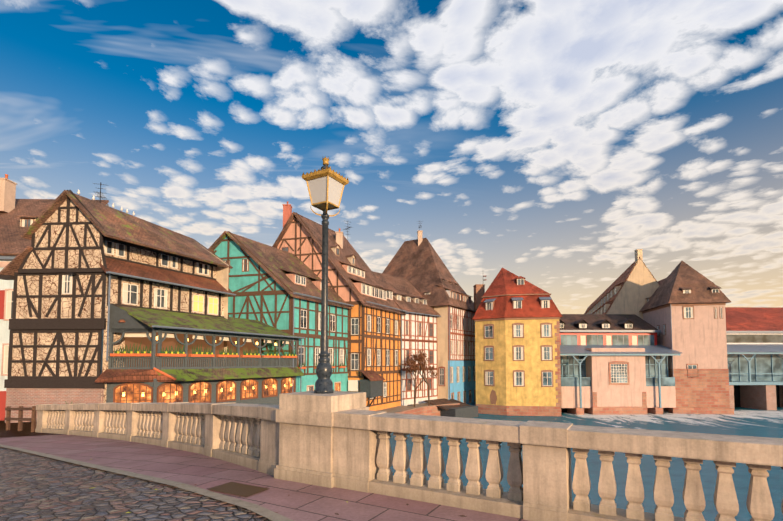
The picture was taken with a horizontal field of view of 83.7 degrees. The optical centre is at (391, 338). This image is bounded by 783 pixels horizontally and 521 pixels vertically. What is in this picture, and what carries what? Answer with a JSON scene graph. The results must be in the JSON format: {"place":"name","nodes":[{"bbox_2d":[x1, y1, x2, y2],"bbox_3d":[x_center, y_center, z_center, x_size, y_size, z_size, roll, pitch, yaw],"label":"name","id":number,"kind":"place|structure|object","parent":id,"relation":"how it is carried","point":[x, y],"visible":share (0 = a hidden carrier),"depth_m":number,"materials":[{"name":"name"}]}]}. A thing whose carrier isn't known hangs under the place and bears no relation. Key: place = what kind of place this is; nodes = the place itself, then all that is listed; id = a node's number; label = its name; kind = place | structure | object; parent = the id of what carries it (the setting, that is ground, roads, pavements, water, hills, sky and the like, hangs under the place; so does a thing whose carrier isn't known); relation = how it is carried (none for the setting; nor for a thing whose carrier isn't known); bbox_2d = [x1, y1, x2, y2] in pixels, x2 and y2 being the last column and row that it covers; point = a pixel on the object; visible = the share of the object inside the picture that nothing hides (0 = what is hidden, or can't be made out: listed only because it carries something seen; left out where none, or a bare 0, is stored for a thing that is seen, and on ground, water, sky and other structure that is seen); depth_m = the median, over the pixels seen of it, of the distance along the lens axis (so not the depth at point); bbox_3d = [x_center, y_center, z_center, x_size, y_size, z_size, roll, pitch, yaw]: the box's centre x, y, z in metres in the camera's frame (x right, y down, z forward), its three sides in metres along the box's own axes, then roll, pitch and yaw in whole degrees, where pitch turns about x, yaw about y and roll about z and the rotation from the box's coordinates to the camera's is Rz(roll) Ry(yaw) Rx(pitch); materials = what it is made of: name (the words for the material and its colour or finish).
{"place":"outdoors","nodes":[
{"label":"outdoors","id":0,"kind":"place"},
{"bbox_2d":[0,447,271,520],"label":"cobbled road","id":1,"kind":"structure","parent":0,"point":[44,490],"depth_m":5.78,"materials":[{"name":"stone"}]},
{"bbox_2d":[0,174,108,420],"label":"house","id":2,"kind":"structure","parent":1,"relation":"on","point":[18,217],"depth_m":27.60,"materials":[{"name":"wood"}]},
{"bbox_2d":[0,182,304,422],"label":"house","id":3,"kind":"structure","parent":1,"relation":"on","point":[149,298],"depth_m":23.29,"materials":[{"name":"beige wood"}]},
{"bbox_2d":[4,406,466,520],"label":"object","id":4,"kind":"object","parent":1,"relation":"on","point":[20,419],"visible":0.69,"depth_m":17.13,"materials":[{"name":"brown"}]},
{"bbox_2d":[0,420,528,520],"bbox_3d":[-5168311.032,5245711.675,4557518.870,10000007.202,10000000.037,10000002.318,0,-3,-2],"label":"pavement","id":5,"kind":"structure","parent":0,"point":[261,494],"depth_m":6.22,"materials":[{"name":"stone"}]},
{"bbox_2d":[35,391,782,520],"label":"balustrade","id":6,"kind":"object","parent":5,"relation":"on","point":[339,439],"visible":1,"depth_m":5.38,"materials":[{"name":"stone"}]},
{"bbox_2d":[302,156,348,393],"bbox_3d":[-1.038,-1.017,6.809,0.530,3.705,0.530,-2,-3,29],"label":"lamp","id":7,"kind":"object","parent":6,"relation":"on","point":[326,184],"visible":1,"depth_m":6.73,"materials":[{"name":"metal"}]},
{"bbox_2d":[0,0,782,313],"label":"sky","id":8,"kind":"structure","parent":0,"point":[547,143],"materials":[{"name":"blue"}]},
{"bbox_2d":[377,403,459,415],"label":"quay wall","id":9,"kind":"structure","parent":0,"point":[424,409],"depth_m":45.34,"materials":[{"name":"stone"}]},
{"bbox_2d":[403,350,437,406],"bbox_3d":[2.890,4.084,45.422,3.534,5.900,4.154,0,-3,-2],"label":"tree","id":10,"kind":"object","parent":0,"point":[415,367],"visible":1,"depth_m":44.98,"materials":[{"name":"brown plant"}]},
{"bbox_2d":[383,223,475,405],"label":"house","id":11,"kind":"structure","parent":0,"point":[418,264],"depth_m":54.53,"materials":[{"name":"beige"}]},
{"bbox_2d":[390,407,782,520],"bbox_3d":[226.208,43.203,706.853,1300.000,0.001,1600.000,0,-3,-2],"label":"water","id":12,"kind":"structure","parent":0,"point":[742,421],"depth_m":28.09,"materials":[{"name":"blue liquid"}]},
{"label":"ground","id":13,"kind":"structure","parent":0,"visible":0},
{"bbox_2d":[208,231,353,392],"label":"house","id":14,"kind":"structure","parent":13,"relation":"on","point":[274,287],"depth_m":34.38,"materials":[{"name":"teal paint"}]},
{"bbox_2d":[272,201,405,410],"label":"house","id":15,"kind":"structure","parent":13,"relation":"on","point":[376,312],"depth_m":41.76,"materials":[{"name":"orange paint"}]},
{"bbox_2d":[372,271,477,417],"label":"house","id":16,"kind":"structure","parent":13,"relation":"on","point":[419,326],"depth_m":49.13,"materials":[{"name":"white paint"}]},
{"bbox_2d":[472,268,562,415],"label":"house","id":17,"kind":"structure","parent":13,"relation":"on","point":[516,318],"depth_m":50.39,"materials":[{"name":"paint"}]},
{"bbox_2d":[559,314,681,414],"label":"building","id":18,"kind":"structure","parent":13,"relation":"on","point":[613,363],"depth_m":51.51,"materials":[{"name":"paint"}]},
{"bbox_2d":[584,249,659,318],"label":"building","id":19,"kind":"structure","parent":13,"relation":"on","point":[632,287],"depth_m":62.12,"materials":[{"name":"beige"}]},
{"bbox_2d":[639,261,733,414],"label":"building","id":20,"kind":"structure","parent":13,"relation":"on","point":[683,309],"depth_m":52.29,"materials":[{"name":"paint"}]},
{"bbox_2d":[725,307,782,410],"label":"building","id":21,"kind":"structure","parent":13,"relation":"on","point":[754,336],"depth_m":57.52,"materials":[{"name":"red"}]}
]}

